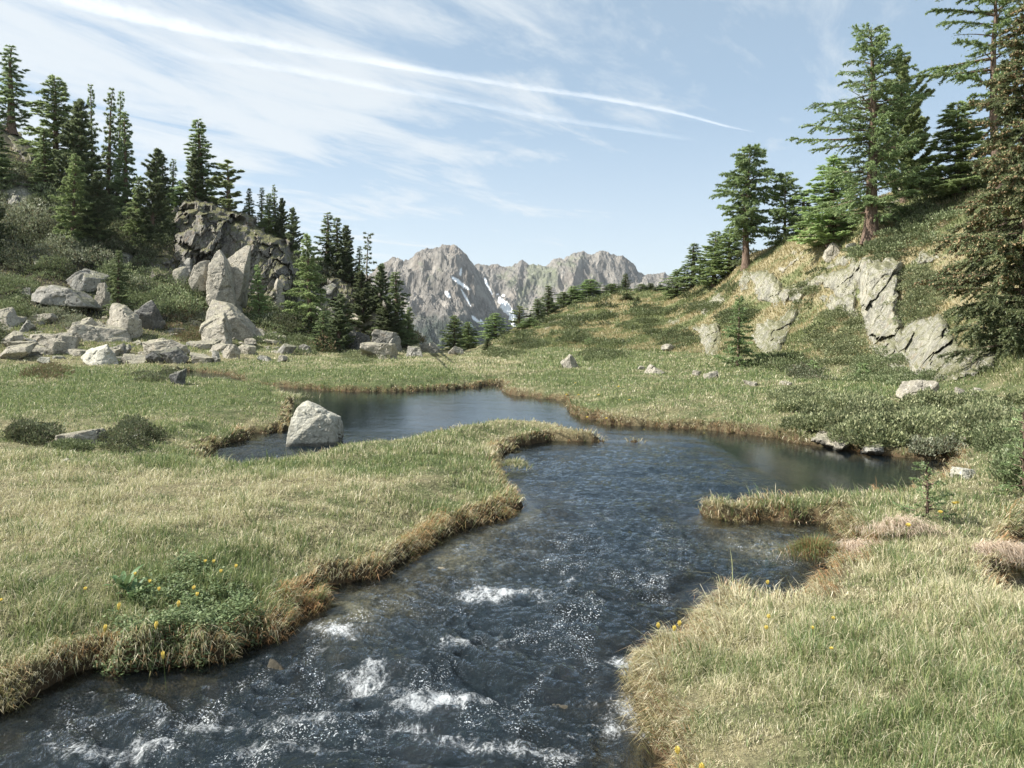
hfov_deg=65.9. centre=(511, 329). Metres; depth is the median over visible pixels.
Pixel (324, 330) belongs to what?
spruce tree
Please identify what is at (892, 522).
grass tussock
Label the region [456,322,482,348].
larch tree
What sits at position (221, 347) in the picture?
rock
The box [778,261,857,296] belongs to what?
rock outcrop
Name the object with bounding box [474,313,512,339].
larch tree
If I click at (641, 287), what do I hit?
larch tree
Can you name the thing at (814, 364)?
sapling
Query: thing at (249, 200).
spruce tree
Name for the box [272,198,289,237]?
stone pine
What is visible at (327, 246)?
larch tree
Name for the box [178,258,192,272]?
rock
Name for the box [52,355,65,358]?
rock
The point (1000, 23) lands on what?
larch tree
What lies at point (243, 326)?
rock slab
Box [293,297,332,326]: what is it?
dwarf shrub
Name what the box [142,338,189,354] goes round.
rock
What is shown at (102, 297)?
rock
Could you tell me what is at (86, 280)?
rock
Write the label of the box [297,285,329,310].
rock outcrop
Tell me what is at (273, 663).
stone
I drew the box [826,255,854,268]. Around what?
rock outcrop
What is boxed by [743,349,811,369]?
dwarf shrub
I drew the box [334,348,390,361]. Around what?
dwarf shrub
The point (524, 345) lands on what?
dwarf shrub
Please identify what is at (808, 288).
juniper
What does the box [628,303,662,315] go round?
dwarf shrub
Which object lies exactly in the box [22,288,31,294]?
rock
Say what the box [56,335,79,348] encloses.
rock
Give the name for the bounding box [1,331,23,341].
rock
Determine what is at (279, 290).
rock
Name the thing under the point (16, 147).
rock outcrop
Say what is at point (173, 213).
dwarf shrub
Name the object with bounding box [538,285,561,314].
spruce tree
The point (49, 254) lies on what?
rock outcrop
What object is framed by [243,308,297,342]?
dwarf shrub
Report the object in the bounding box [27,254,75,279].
dwarf shrub
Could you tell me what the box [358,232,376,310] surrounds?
larch tree
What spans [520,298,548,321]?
spruce tree
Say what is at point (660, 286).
spruce tree
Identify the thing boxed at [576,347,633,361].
dwarf shrub
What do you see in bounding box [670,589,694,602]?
stone
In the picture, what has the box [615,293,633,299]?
spruce tree
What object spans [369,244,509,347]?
mountain
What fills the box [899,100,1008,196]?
larch tree
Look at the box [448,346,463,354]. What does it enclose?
rock
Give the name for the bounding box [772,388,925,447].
juniper
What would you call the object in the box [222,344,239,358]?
rock
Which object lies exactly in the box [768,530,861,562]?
grass tussock
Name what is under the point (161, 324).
rock
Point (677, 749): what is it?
yellow flower
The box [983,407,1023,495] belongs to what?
sapling
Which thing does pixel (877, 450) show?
rock outcrop
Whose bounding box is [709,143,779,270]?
larch tree
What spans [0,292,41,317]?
dwarf shrub
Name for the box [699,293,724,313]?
rock outcrop
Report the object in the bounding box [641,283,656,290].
spruce tree
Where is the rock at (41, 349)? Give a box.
[8,345,50,354]
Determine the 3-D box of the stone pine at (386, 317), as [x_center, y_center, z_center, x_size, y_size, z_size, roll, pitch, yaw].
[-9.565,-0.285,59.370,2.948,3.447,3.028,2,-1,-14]
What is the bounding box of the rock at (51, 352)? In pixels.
[47,350,56,354]
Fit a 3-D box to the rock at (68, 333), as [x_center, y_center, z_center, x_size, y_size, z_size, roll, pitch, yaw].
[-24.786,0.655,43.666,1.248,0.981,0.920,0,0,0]
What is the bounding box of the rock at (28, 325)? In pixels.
[19,320,36,331]
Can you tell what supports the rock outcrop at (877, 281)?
on the ground at (602, 682)
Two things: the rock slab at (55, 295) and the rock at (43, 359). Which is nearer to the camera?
the rock at (43, 359)
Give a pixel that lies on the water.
(480, 675)
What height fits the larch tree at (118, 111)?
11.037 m
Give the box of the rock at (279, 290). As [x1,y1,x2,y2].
[271,278,284,307]
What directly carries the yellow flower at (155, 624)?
on the ground at (602, 682)
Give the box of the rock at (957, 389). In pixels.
[954,387,964,393]
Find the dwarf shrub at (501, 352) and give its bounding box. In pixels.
[480,346,526,357]
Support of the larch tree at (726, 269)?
on the ground at (602, 682)
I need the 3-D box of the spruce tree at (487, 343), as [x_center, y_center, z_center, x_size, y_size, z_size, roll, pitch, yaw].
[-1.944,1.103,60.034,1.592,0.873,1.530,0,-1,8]
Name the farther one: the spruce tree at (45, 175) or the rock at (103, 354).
the spruce tree at (45, 175)
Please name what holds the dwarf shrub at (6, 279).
on the ground at (602, 682)
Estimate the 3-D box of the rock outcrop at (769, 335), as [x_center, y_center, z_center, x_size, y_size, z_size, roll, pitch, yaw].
[12.709,-0.032,38.207,2.753,2.858,9.883,0,0,20]
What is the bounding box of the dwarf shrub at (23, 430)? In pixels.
[0,415,65,444]
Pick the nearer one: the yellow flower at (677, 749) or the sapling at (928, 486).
the yellow flower at (677, 749)
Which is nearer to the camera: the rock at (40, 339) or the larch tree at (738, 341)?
the larch tree at (738, 341)
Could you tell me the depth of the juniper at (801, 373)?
26.63 m
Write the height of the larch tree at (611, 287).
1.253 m
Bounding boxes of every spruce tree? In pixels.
[0,122,21,186]
[22,129,58,193]
[102,250,135,316]
[109,111,148,216]
[166,118,225,203]
[242,188,257,223]
[307,311,342,350]
[323,217,354,276]
[369,272,418,346]
[478,338,493,348]
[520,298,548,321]
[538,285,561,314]
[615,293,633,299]
[620,274,633,290]
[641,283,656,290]
[651,284,668,290]
[670,243,704,289]
[912,0,1023,364]
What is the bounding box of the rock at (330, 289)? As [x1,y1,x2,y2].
[317,283,335,301]
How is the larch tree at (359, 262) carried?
on the ground at (602, 682)
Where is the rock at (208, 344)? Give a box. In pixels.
[188,338,222,349]
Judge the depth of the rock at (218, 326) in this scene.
47.37 m
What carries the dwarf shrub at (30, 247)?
on the ground at (602, 682)
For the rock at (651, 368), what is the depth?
29.43 m
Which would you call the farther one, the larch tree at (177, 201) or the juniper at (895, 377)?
the larch tree at (177, 201)
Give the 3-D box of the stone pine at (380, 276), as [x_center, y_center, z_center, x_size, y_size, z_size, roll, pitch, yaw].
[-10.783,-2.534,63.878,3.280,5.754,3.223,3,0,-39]
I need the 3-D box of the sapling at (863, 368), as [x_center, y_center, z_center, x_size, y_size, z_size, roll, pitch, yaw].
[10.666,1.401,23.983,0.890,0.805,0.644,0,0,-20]
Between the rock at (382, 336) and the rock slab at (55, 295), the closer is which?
the rock slab at (55, 295)
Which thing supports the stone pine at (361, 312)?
on the ground at (602, 682)
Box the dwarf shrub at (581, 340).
[563,326,597,342]
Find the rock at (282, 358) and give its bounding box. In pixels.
[277,355,287,361]
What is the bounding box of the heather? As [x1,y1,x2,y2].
[163,300,426,352]
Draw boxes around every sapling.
[802,359,822,373]
[849,362,871,380]
[892,460,957,520]
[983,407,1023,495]
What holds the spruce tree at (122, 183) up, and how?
on the ground at (602, 682)
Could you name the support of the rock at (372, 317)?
on the ground at (602, 682)
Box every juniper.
[762,383,829,400]
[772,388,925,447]
[780,357,839,380]
[785,280,821,297]
[800,303,871,365]
[838,345,950,385]
[840,235,909,260]
[872,189,963,249]
[890,386,1023,447]
[894,262,950,320]
[906,432,967,455]
[965,418,1022,490]
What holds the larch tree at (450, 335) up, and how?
on the ground at (602, 682)
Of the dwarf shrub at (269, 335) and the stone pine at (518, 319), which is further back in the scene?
the stone pine at (518, 319)
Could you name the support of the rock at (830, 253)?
on the ground at (602, 682)
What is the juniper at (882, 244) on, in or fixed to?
on the rock outcrop at (877, 281)
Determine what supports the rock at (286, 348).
on the ground at (602, 682)
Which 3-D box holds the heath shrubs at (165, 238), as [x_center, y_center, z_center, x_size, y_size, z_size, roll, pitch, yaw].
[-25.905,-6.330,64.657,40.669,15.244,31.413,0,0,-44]
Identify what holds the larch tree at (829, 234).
on the ground at (602, 682)
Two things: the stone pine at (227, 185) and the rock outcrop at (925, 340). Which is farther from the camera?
the stone pine at (227, 185)
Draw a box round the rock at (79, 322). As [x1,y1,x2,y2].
[71,321,104,325]
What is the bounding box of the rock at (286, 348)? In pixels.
[277,343,295,353]
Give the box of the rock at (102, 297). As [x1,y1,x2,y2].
[94,282,111,307]
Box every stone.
[267,658,283,669]
[552,704,592,737]
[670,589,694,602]
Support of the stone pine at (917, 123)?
on the ground at (602, 682)
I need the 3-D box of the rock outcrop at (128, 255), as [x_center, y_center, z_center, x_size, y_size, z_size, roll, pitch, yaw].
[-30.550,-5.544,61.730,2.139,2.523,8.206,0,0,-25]
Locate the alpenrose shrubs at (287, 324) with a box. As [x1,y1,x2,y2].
[0,156,355,348]
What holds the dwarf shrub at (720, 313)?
on the ground at (602, 682)
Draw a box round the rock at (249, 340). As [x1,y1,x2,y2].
[244,338,256,345]
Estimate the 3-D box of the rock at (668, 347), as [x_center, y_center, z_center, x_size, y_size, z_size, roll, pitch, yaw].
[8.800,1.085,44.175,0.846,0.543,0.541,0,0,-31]
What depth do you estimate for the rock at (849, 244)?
38.40 m
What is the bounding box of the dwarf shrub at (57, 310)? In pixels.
[23,304,87,326]
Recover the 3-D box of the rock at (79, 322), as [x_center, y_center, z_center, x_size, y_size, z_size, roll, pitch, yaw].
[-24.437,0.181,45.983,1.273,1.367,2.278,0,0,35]
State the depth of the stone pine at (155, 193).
62.56 m
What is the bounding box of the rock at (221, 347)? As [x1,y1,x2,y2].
[210,343,233,351]
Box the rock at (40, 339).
[30,333,58,344]
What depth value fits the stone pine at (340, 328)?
53.23 m
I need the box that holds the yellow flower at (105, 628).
[102,624,106,679]
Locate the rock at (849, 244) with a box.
[845,243,855,251]
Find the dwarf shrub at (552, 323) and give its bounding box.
[544,315,581,328]
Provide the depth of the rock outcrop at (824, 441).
13.27 m
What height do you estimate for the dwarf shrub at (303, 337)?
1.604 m
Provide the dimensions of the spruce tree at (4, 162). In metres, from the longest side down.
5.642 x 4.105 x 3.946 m
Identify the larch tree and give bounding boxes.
[0,44,34,135]
[13,73,92,177]
[49,153,103,241]
[85,84,102,179]
[95,87,122,195]
[103,91,132,199]
[118,175,149,250]
[159,162,172,205]
[166,159,181,204]
[168,180,186,210]
[246,264,272,317]
[256,188,266,225]
[257,193,276,235]
[269,184,279,234]
[280,233,334,334]
[311,212,339,265]
[353,246,365,290]
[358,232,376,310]
[401,307,418,345]
[437,315,470,349]
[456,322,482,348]
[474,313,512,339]
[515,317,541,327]
[553,292,574,307]
[555,286,586,306]
[571,279,607,297]
[599,283,628,292]
[630,284,645,290]
[657,269,689,297]
[678,230,733,286]
[702,227,749,276]
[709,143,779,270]
[712,295,767,367]
[760,171,809,245]
[785,22,938,244]
[786,154,878,247]
[787,192,811,228]
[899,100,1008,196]
[910,0,1023,236]
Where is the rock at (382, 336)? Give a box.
[371,329,401,350]
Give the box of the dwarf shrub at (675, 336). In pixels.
[652,328,695,344]
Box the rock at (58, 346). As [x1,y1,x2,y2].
[43,340,67,353]
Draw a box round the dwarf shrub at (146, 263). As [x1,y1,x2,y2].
[110,223,175,269]
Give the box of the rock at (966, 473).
[949,466,975,479]
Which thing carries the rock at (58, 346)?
on the ground at (602, 682)
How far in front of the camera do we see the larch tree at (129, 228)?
62.36 m
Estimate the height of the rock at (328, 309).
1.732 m
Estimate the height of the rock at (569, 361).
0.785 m
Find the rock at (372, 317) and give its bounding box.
[350,313,388,334]
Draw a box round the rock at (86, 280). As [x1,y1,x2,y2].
[65,268,109,291]
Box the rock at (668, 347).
[661,344,674,350]
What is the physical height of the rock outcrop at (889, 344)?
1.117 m
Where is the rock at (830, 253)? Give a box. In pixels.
[822,242,840,262]
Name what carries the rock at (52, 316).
on the ground at (602, 682)
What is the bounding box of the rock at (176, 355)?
[158,346,189,363]
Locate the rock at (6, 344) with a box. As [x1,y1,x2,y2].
[1,341,33,346]
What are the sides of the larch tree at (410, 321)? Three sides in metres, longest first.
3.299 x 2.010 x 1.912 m
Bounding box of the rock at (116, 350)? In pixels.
[110,346,121,355]
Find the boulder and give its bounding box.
[286,401,343,446]
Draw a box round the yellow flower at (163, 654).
[161,651,166,695]
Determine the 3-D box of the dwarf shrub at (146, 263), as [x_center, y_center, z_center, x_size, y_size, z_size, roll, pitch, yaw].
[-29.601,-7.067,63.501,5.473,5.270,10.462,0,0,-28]
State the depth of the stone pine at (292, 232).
66.31 m
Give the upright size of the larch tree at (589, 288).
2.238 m
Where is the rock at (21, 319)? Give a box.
[18,316,26,323]
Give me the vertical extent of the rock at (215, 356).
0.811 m
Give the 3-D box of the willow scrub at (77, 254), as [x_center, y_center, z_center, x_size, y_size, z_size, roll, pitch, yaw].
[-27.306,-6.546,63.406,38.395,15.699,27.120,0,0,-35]
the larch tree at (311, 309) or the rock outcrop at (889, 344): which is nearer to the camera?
the rock outcrop at (889, 344)
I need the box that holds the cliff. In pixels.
[169,198,298,299]
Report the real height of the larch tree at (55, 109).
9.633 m
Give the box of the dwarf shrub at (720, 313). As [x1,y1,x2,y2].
[710,307,764,323]
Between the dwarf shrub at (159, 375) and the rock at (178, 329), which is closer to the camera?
the dwarf shrub at (159, 375)
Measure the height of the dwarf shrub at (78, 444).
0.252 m
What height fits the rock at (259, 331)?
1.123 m
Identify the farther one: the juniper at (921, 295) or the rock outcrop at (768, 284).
the rock outcrop at (768, 284)
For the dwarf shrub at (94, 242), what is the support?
on the ground at (602, 682)
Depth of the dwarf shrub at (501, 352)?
49.74 m
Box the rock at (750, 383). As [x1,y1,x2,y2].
[743,380,756,385]
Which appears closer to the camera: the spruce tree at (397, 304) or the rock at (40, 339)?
the rock at (40, 339)
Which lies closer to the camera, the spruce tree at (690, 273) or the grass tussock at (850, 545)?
the grass tussock at (850, 545)
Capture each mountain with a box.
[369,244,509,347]
[474,251,686,328]
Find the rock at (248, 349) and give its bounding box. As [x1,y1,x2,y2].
[238,344,255,354]
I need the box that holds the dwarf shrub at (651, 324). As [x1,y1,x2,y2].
[616,316,664,332]
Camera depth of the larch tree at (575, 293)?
78.62 m
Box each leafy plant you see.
[102,564,145,590]
[116,577,150,599]
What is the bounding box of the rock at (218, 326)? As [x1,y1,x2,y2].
[199,312,231,343]
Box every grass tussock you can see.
[270,389,319,398]
[499,456,534,470]
[762,535,888,569]
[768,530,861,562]
[849,513,962,541]
[948,538,1023,567]
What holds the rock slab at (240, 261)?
on the ground at (602, 682)
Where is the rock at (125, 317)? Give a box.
[107,303,142,337]
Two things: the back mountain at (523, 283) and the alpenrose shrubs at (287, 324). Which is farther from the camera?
the back mountain at (523, 283)
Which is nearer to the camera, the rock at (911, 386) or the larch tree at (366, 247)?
the rock at (911, 386)
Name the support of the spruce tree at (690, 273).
on the ground at (602, 682)
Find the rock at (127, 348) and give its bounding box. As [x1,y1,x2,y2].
[124,344,131,353]
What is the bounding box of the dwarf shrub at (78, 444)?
[43,437,106,451]
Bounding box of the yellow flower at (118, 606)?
[115,603,120,649]
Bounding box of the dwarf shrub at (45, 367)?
[18,361,75,378]
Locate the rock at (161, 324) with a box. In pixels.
[159,320,165,328]
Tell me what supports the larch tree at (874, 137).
on the ground at (602, 682)
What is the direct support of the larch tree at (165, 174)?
on the ground at (602, 682)
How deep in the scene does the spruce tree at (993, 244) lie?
20.02 m
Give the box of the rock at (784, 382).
[779,381,791,384]
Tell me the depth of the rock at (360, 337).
55.12 m
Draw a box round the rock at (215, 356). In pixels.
[212,350,220,362]
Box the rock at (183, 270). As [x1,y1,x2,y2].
[172,266,188,284]
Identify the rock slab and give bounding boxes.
[31,285,100,308]
[188,260,209,291]
[205,299,257,340]
[206,250,243,313]
[228,245,250,308]
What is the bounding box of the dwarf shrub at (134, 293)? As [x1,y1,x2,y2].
[108,265,189,303]
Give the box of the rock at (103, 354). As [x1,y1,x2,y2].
[81,344,118,365]
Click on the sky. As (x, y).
(505, 133)
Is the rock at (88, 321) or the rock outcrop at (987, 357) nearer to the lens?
the rock outcrop at (987, 357)
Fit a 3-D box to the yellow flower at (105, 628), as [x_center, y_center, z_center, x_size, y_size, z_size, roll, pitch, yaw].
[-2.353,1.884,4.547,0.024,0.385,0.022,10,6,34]
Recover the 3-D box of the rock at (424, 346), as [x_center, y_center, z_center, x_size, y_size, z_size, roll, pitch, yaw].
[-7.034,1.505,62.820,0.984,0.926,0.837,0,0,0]
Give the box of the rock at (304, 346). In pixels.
[299,344,310,351]
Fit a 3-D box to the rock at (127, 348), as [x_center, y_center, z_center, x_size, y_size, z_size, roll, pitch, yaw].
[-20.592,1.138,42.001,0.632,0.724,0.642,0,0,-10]
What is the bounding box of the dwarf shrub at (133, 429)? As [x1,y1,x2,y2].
[98,413,175,452]
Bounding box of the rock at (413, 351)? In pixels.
[406,346,422,356]
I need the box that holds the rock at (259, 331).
[255,327,264,335]
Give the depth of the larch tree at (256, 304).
56.36 m
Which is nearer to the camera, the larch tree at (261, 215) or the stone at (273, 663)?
the stone at (273, 663)
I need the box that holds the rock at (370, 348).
[360,342,397,358]
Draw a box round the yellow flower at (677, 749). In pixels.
[674,746,679,765]
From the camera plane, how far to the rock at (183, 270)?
58.56 m
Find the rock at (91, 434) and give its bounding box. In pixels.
[55,428,108,443]
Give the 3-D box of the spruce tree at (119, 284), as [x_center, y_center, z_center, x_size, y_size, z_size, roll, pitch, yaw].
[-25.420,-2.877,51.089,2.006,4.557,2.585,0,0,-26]
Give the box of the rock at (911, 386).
[895,380,938,397]
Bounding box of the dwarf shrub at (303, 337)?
[281,331,345,354]
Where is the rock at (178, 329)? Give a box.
[168,328,186,332]
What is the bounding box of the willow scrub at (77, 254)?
[0,161,419,342]
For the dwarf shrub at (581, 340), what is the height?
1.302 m
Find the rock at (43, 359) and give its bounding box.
[37,357,49,362]
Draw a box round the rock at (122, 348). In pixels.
[116,343,124,353]
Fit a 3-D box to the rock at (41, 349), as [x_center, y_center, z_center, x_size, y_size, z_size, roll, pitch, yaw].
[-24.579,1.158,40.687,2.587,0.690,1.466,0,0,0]
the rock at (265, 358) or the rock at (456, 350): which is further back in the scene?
the rock at (456, 350)
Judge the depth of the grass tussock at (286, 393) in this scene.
22.57 m
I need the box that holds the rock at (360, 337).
[348,330,370,349]
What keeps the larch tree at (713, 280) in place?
on the ground at (602, 682)
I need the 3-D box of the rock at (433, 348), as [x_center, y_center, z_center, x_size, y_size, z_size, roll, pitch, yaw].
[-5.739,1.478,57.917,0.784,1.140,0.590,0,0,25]
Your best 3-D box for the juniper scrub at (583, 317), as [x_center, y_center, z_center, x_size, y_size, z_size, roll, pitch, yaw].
[12.969,-5.026,52.075,46.364,12.721,58.736,0,0,33]
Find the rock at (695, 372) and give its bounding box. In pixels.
[692,370,700,375]
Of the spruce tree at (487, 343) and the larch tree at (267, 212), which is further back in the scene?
the larch tree at (267, 212)
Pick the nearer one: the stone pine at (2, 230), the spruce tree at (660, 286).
the stone pine at (2, 230)
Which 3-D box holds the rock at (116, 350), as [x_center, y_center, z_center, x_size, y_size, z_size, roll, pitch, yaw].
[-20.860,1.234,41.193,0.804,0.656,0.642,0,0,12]
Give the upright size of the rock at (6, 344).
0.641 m
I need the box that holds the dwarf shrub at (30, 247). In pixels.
[0,215,58,269]
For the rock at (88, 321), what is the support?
on the ground at (602, 682)
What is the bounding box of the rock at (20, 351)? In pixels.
[0,342,36,359]
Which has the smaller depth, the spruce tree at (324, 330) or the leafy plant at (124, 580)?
the leafy plant at (124, 580)
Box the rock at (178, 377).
[169,368,186,384]
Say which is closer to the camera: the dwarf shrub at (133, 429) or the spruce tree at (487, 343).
the dwarf shrub at (133, 429)
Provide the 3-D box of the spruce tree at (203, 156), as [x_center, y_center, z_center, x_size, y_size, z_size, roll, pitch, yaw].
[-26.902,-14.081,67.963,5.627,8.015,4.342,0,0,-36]
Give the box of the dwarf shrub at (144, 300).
[130,288,199,315]
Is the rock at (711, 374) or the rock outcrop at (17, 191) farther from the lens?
the rock outcrop at (17, 191)
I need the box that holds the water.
[0,371,930,767]
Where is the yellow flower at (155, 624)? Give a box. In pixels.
[148,622,157,682]
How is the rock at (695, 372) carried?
on the ground at (602, 682)
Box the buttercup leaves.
[92,549,271,680]
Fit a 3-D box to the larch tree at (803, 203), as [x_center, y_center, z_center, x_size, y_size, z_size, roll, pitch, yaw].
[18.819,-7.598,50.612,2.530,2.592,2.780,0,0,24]
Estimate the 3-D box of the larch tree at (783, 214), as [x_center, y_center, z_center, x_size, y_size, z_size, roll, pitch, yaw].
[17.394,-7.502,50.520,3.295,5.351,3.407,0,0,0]
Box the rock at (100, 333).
[67,324,131,341]
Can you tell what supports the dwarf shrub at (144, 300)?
on the ground at (602, 682)
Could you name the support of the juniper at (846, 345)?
on the ground at (602, 682)
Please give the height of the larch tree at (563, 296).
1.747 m
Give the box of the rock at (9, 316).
[0,307,20,327]
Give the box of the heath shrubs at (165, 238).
[0,172,327,341]
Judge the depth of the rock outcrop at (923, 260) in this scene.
31.86 m
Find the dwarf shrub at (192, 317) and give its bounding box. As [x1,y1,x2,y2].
[167,307,206,326]
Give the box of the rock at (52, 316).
[32,313,57,322]
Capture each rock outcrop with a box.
[0,180,41,206]
[8,132,34,163]
[22,243,54,269]
[111,252,132,266]
[143,253,174,279]
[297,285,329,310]
[693,322,720,355]
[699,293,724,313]
[738,270,750,291]
[749,270,782,306]
[751,308,799,353]
[778,252,802,272]
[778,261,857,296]
[778,286,806,304]
[811,429,849,452]
[819,294,857,316]
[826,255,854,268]
[854,257,903,349]
[860,443,884,454]
[874,338,910,370]
[890,314,982,381]
[911,249,944,264]
[964,345,995,368]
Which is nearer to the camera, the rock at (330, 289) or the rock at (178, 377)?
the rock at (178, 377)
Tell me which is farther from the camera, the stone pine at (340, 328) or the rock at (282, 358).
the stone pine at (340, 328)
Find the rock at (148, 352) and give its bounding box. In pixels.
[138,349,166,356]
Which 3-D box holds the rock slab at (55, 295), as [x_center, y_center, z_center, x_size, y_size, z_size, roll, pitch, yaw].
[-28.712,-2.058,50.644,3.908,1.520,2.379,0,0,0]
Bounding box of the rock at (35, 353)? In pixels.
[29,351,41,355]
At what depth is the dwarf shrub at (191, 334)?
48.60 m
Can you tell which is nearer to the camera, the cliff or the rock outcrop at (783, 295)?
the rock outcrop at (783, 295)
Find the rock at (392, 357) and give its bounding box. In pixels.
[377,354,393,358]
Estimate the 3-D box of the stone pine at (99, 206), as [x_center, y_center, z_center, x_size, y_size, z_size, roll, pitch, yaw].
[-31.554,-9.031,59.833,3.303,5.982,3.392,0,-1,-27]
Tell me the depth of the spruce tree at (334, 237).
67.18 m
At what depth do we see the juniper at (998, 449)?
10.63 m
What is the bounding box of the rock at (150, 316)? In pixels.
[134,300,163,329]
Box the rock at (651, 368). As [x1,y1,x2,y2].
[644,364,664,373]
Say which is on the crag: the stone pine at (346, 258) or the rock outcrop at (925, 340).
the stone pine at (346, 258)
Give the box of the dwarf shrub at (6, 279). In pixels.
[0,270,40,294]
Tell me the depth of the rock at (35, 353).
39.90 m
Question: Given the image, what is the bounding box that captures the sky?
[0,0,1023,278]
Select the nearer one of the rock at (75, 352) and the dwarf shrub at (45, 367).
the dwarf shrub at (45, 367)
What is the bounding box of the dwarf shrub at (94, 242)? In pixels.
[38,204,124,251]
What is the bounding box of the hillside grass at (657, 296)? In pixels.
[0,146,1023,384]
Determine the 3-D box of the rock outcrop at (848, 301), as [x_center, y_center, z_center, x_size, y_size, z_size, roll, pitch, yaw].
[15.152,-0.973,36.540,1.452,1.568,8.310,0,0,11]
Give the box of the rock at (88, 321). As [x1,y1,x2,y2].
[80,317,97,325]
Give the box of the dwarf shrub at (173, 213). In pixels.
[166,209,183,219]
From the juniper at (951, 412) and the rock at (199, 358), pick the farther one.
the rock at (199, 358)
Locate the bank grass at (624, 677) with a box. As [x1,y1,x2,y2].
[0,367,1023,767]
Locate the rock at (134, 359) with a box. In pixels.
[120,354,145,364]
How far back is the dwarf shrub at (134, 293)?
55.76 m
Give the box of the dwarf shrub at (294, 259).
[289,254,299,270]
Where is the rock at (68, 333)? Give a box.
[55,332,73,335]
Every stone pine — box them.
[0,205,14,249]
[51,98,107,196]
[76,171,117,244]
[123,148,176,241]
[182,149,209,201]
[206,159,249,212]
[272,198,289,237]
[282,207,303,254]
[317,294,356,350]
[336,225,357,285]
[346,270,380,332]
[365,263,391,313]
[365,303,403,339]
[508,306,532,328]
[862,48,939,202]
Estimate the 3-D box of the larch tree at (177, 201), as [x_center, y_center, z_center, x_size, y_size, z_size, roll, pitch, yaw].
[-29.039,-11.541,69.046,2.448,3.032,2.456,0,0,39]
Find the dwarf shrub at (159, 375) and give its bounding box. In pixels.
[124,364,178,382]
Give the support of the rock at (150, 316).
on the ground at (602, 682)
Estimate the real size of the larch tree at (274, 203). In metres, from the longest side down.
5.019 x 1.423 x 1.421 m
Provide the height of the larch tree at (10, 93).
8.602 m
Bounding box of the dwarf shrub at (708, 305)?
[677,298,726,313]
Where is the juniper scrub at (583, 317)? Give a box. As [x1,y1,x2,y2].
[495,171,1014,372]
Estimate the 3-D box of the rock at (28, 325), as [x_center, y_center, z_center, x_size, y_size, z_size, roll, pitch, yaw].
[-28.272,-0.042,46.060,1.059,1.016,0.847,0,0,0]
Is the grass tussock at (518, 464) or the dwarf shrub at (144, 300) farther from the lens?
the dwarf shrub at (144, 300)
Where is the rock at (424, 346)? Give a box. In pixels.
[420,342,428,350]
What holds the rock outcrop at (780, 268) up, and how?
on the ground at (602, 682)
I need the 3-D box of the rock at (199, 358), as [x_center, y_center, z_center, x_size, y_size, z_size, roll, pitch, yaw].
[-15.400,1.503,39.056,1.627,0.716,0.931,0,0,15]
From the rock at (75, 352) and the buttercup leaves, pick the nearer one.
the buttercup leaves
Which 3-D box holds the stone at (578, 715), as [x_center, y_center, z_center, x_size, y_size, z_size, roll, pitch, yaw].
[0.312,2.142,4.299,0.282,0.195,0.206,0,0,21]
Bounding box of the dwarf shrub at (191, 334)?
[163,322,201,342]
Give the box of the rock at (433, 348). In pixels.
[428,342,439,352]
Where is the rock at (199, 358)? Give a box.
[190,352,212,363]
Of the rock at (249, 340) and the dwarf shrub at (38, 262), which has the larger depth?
the dwarf shrub at (38, 262)
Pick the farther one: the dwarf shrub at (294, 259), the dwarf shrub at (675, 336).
the dwarf shrub at (294, 259)
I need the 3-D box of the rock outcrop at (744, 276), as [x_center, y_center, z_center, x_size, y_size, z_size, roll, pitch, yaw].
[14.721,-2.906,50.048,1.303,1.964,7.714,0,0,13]
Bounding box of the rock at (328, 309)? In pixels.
[327,307,345,321]
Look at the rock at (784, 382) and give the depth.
21.80 m
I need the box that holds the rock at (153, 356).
[145,351,163,362]
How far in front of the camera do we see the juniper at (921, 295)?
29.91 m
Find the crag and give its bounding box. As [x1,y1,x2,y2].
[326,270,386,310]
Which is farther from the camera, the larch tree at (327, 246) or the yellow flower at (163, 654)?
the larch tree at (327, 246)
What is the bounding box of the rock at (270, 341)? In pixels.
[256,338,281,343]
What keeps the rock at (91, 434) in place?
on the ground at (602, 682)
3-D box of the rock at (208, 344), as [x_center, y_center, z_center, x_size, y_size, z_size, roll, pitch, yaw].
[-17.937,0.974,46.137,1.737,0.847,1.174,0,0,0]
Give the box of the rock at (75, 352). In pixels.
[62,348,86,355]
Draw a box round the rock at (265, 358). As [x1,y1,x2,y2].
[257,355,271,361]
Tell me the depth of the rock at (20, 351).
38.74 m
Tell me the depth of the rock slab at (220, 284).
54.71 m
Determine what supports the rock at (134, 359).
on the ground at (602, 682)
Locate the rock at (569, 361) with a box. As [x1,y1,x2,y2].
[560,354,577,367]
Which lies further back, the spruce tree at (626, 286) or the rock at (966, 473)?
the spruce tree at (626, 286)
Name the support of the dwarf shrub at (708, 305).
on the ground at (602, 682)
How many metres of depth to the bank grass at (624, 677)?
5.97 m
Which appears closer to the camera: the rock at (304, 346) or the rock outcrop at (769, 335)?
the rock outcrop at (769, 335)
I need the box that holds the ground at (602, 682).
[0,124,1023,767]
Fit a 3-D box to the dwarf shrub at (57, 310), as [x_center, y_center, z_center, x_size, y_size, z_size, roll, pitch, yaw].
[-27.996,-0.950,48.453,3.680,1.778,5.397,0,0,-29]
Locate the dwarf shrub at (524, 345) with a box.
[501,335,543,349]
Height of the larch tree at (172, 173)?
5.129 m
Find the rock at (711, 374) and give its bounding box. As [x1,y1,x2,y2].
[703,371,717,378]

